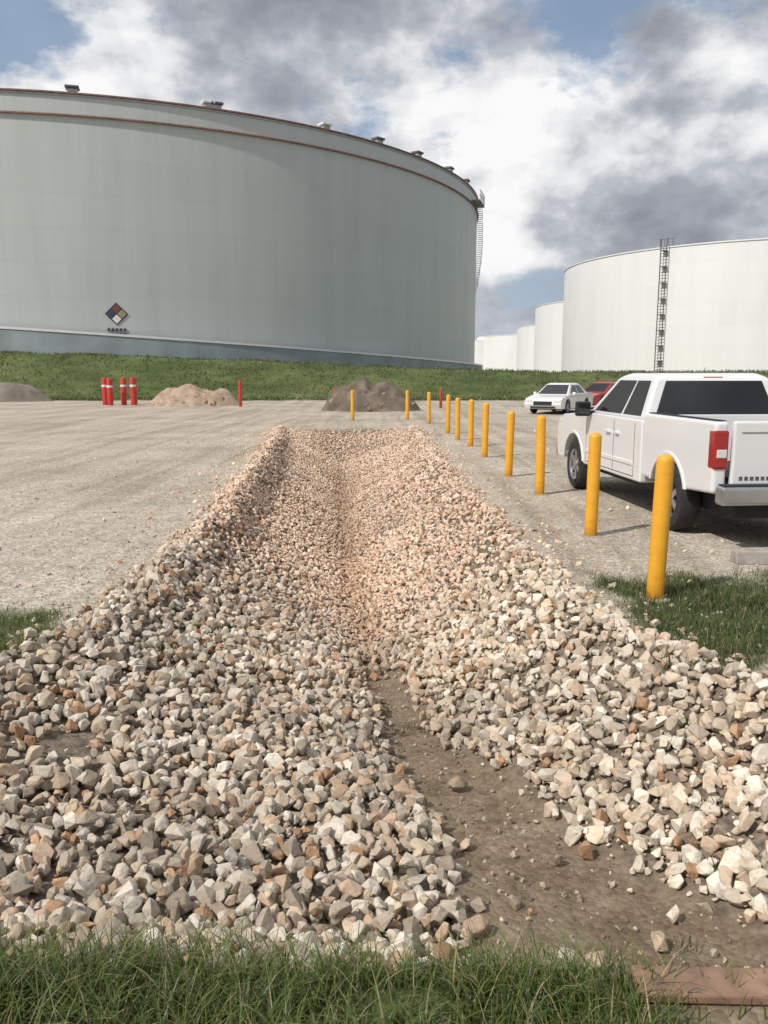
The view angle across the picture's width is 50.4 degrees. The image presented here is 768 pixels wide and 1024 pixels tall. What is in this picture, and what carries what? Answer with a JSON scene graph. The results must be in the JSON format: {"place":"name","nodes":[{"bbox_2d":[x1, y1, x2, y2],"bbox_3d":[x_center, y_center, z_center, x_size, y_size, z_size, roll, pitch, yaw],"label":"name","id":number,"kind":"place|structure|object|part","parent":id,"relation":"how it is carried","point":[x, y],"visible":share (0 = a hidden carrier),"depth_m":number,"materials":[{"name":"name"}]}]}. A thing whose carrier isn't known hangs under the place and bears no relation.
{"place":"outdoors","nodes":[
{"label":"outdoors","id":0,"kind":"place"},
{"bbox_2d":[0,603,75,657],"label":"verge grass","id":1,"kind":"structure","parent":0,"point":[13,621],"depth_m":6.04,"materials":[{"name":"green plant"}]},
{"bbox_2d":[0,352,767,1023],"bbox_3d":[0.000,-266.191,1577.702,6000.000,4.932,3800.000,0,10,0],"label":"ground","id":2,"kind":"structure","parent":0,"point":[86,428],"depth_m":8.12,"materials":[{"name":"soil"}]},
{"bbox_2d":[0,382,53,401],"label":"dirt pile","id":3,"kind":"object","parent":2,"relation":"on","point":[12,392],"visible":0.79,"depth_m":55.08,"materials":[{"name":"stone"}]},
{"bbox_2d":[101,377,107,404],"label":"red bollard","id":4,"kind":"object","parent":2,"relation":"on","point":[104,389],"visible":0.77,"depth_m":49.03,"materials":[{"name":"paint"}]},
{"bbox_2d":[106,378,114,405],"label":"red bollard","id":5,"kind":"object","parent":2,"relation":"on","point":[109,386],"visible":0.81,"depth_m":48.27,"materials":[{"name":"paint"}]},
{"bbox_2d":[120,377,126,404],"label":"red bollard","id":6,"kind":"object","parent":2,"relation":"on","point":[123,391],"visible":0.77,"depth_m":49.04,"materials":[{"name":"paint"}]},
{"bbox_2d":[129,377,136,404],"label":"red bollard","id":7,"kind":"object","parent":2,"relation":"on","point":[133,391],"visible":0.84,"depth_m":48.55,"materials":[{"name":"paint"}]},
{"bbox_2d":[147,384,242,405],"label":"rubble pile","id":8,"kind":"object","parent":2,"relation":"on","point":[188,395],"visible":0.94,"depth_m":47.95,"materials":[{"name":"stone"}]},
{"bbox_2d":[238,380,241,406],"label":"red bollard","id":9,"kind":"object","parent":2,"relation":"on","point":[240,391],"visible":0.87,"depth_m":46.44,"materials":[{"name":"paint"}]},
{"bbox_2d":[0,329,481,369],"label":"wall","id":10,"kind":"structure","parent":2,"relation":"on","point":[37,342],"depth_m":70.68,"materials":[{"name":"paint"}]},
{"bbox_2d":[0,326,482,366],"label":"coping","id":11,"kind":"object","parent":10,"relation":"on","point":[152,337],"visible":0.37,"depth_m":72.18,"materials":[{"name":"white paint"}]},
{"bbox_2d":[0,84,484,362],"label":"storage tank","id":12,"kind":"object","parent":2,"relation":"on","point":[211,220],"visible":0.94,"depth_m":72.00,"materials":[{"name":"grey metal"}]},
{"bbox_2d":[350,390,354,420],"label":"yellow bollard","id":13,"kind":"object","parent":2,"relation":"on","point":[352,405],"visible":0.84,"depth_m":32.59,"materials":[{"name":"metal"}]},
{"bbox_2d":[321,376,420,411],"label":"dirt pile","id":14,"kind":"object","parent":2,"relation":"on","point":[388,396],"visible":0.87,"depth_m":41.06,"materials":[{"name":"soil"}]},
{"bbox_2d":[0,425,767,982],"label":"riprap rocks","id":15,"kind":"object","parent":2,"relation":"on","point":[316,653],"visible":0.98,"depth_m":5.03,"materials":[{"name":"stone"}]},
{"bbox_2d":[94,584,750,952],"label":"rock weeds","id":16,"kind":"object","parent":15,"relation":"on","point":[683,941],"visible":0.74,"depth_m":5.24,"materials":[{"name":"green plant"}]},
{"bbox_2d":[406,390,408,419],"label":"yellow bollard","id":17,"kind":"object","parent":2,"relation":"on","point":[407,404],"visible":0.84,"depth_m":33.18,"materials":[{"name":"metal"}]},
{"bbox_2d":[427,392,430,423],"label":"yellow bollard","id":18,"kind":"object","parent":2,"relation":"on","point":[428,407],"visible":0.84,"depth_m":30.43,"materials":[{"name":"metal"}]},
{"bbox_2d":[439,388,441,407],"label":"red bollard","id":19,"kind":"object","parent":2,"relation":"on","point":[440,397],"visible":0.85,"depth_m":44.53,"materials":[{"name":"paint"}]},
{"bbox_2d":[444,394,450,433],"bbox_3d":[2.005,-2.965,25.564,0.241,1.420,0.241,1,10,0],"label":"yellow bollard","id":20,"kind":"object","parent":2,"relation":"on","point":[448,407],"visible":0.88,"depth_m":25.49,"materials":[{"name":"metal"}]},
{"bbox_2d":[455,398,460,439],"bbox_3d":[2.085,-2.535,23.101,0.241,1.393,0.241,-1,10,0],"label":"yellow bollard","id":21,"kind":"object","parent":2,"relation":"on","point":[457,418],"visible":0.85,"depth_m":23.03,"materials":[{"name":"metal"}]},
{"bbox_2d":[466,399,474,446],"bbox_3d":[2.240,-2.193,21.024,0.241,1.412,0.241,0,10,0],"label":"yellow bollard","id":22,"kind":"object","parent":2,"relation":"on","point":[471,423],"visible":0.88,"depth_m":20.96,"materials":[{"name":"metal"}]},
{"bbox_2d":[474,340,483,369],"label":"storage tank","id":23,"kind":"object","parent":2,"relation":"on","point":[479,353],"visible":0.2,"depth_m":386.40,"materials":[{"name":"white metal"}]},
{"bbox_2d":[479,403,489,457],"bbox_3d":[2.265,-1.732,18.267,0.241,1.422,0.241,1,10,0],"label":"yellow bollard","id":24,"kind":"object","parent":2,"relation":"on","point":[485,429],"visible":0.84,"depth_m":18.20,"materials":[{"name":"metal"}]},
{"bbox_2d":[477,334,516,370],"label":"storage tank","id":25,"kind":"object","parent":2,"relation":"on","point":[500,352],"visible":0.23,"depth_m":376.23,"materials":[{"name":"white metal"}]},
{"bbox_2d":[502,411,514,477],"bbox_3d":[2.280,-1.134,14.818,0.241,1.394,0.241,1,10,0],"label":"yellow bollard","id":26,"kind":"object","parent":2,"relation":"on","point":[509,443],"visible":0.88,"depth_m":14.75,"materials":[{"name":"metal"}]},
{"bbox_2d":[516,325,534,370],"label":"storage tank","id":27,"kind":"object","parent":2,"relation":"on","point":[525,346],"visible":0.17,"depth_m":294.78,"materials":[{"name":"white metal"}]},
{"bbox_2d":[532,415,546,495],"bbox_3d":[2.415,-0.777,12.607,0.241,1.429,0.241,-1,10,0],"label":"yellow bollard","id":28,"kind":"object","parent":2,"relation":"on","point":[540,454],"visible":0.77,"depth_m":12.54,"materials":[{"name":"metal"}]},
{"bbox_2d":[534,301,563,372],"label":"storage tank","id":29,"kind":"object","parent":2,"relation":"on","point":[548,336],"visible":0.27,"depth_m":200.44,"materials":[{"name":"white metal"}]},
{"bbox_2d":[524,383,592,413],"bbox_3d":[8.541,-5.544,39.615,2.100,1.420,4.635,6,11,32],"label":"parked car","id":30,"kind":"object","parent":2,"relation":"on","point":[564,397],"visible":0.85,"depth_m":38.45,"materials":[{"name":"white paint"}]},
{"bbox_3d":[9.028,-5.860,39.011,0.167,0.384,1.028,6,11,32],"label":"side window","id":31,"kind":"part","parent":30,"relation":"part of","materials":[{"name":"black glass"}]},
{"bbox_3d":[9.578,-6.011,39.878,0.167,0.378,0.934,6,11,31],"label":"side window","id":32,"kind":"part","parent":30,"relation":"part of","materials":[{"name":"black glass"}]},
{"bbox_2d":[580,432,601,537],"bbox_3d":[2.393,-0.213,9.361,0.241,1.399,0.241,0,10,0],"label":"yellow bollard","id":33,"kind":"object","parent":2,"relation":"on","point":[593,481],"visible":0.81,"depth_m":9.29,"materials":[{"name":"metal"}]},
{"bbox_2d":[584,382,615,404],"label":"parked car","id":34,"kind":"object","parent":2,"relation":"on","point":[598,390],"visible":0.13,"depth_m":44.19,"materials":[{"name":"red paint"}]},
{"bbox_2d":[640,454,674,602],"bbox_3d":[2.270,0.226,6.732,0.241,1.409,0.241,1,10,0],"label":"yellow bollard","id":35,"kind":"object","parent":2,"relation":"on","point":[661,509],"visible":0.81,"depth_m":6.66,"materials":[{"name":"metal"}]},
{"bbox_2d":[556,370,767,529],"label":"pickup truck","id":36,"kind":"object","parent":2,"relation":"on","point":[708,432],"visible":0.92,"depth_m":10.50,"materials":[{"name":"white paint"}]},
{"bbox_3d":[3.330,-1.669,11.754,0.165,0.456,1.215,-1,10,-4],"label":"front side window","id":37,"kind":"part","parent":36,"relation":"part of","materials":[{"name":"black glass"}]},
{"bbox_3d":[3.396,-1.525,10.903,0.165,0.456,0.627,-1,10,-4],"label":"rear side window","id":38,"kind":"part","parent":36,"relation":"part of","materials":[{"name":"black glass"}]},
{"bbox_3d":[4.287,-1.474,10.570,1.609,0.445,0.124,-1,10,-4],"label":"rear window","id":39,"kind":"part","parent":36,"relation":"part of","materials":[{"name":"black glass"}]},
{"bbox_2d":[561,238,767,371],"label":"storage tank","id":40,"kind":"object","parent":2,"relation":"on","point":[698,306],"visible":0.83,"depth_m":111.38,"materials":[{"name":"white metal"}]},
{"bbox_2d":[630,965,767,1005],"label":"wooden plank","id":41,"kind":"object","parent":2,"relation":"on","point":[730,992],"visible":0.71,"depth_m":2.45,"materials":[{"name":"brown wood"}]},
{"bbox_2d":[730,549,767,564],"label":"parking wheel stop","id":42,"kind":"object","parent":2,"relation":"on","point":[749,556],"visible":0.98,"depth_m":8.02,"materials":[{"name":"concrete"}]},
{"bbox_2d":[0,890,767,1023],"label":"foreground grass","id":43,"kind":"structure","parent":0,"point":[223,982],"depth_m":2.42,"materials":[{"name":"green plant"}]},
{"bbox_2d":[0,350,767,400],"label":"dike grass","id":44,"kind":"structure","parent":0,"point":[297,398],"depth_m":64.06,"materials":[{"name":"green plant"}]},
{"bbox_2d":[0,0,767,339],"label":"sky","id":45,"kind":"structure","parent":0,"point":[585,129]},
{"bbox_2d":[572,562,767,670],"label":"verge grass","id":46,"kind":"structure","parent":0,"point":[717,600],"depth_m":6.42,"materials":[{"name":"green plant"}]}
]}

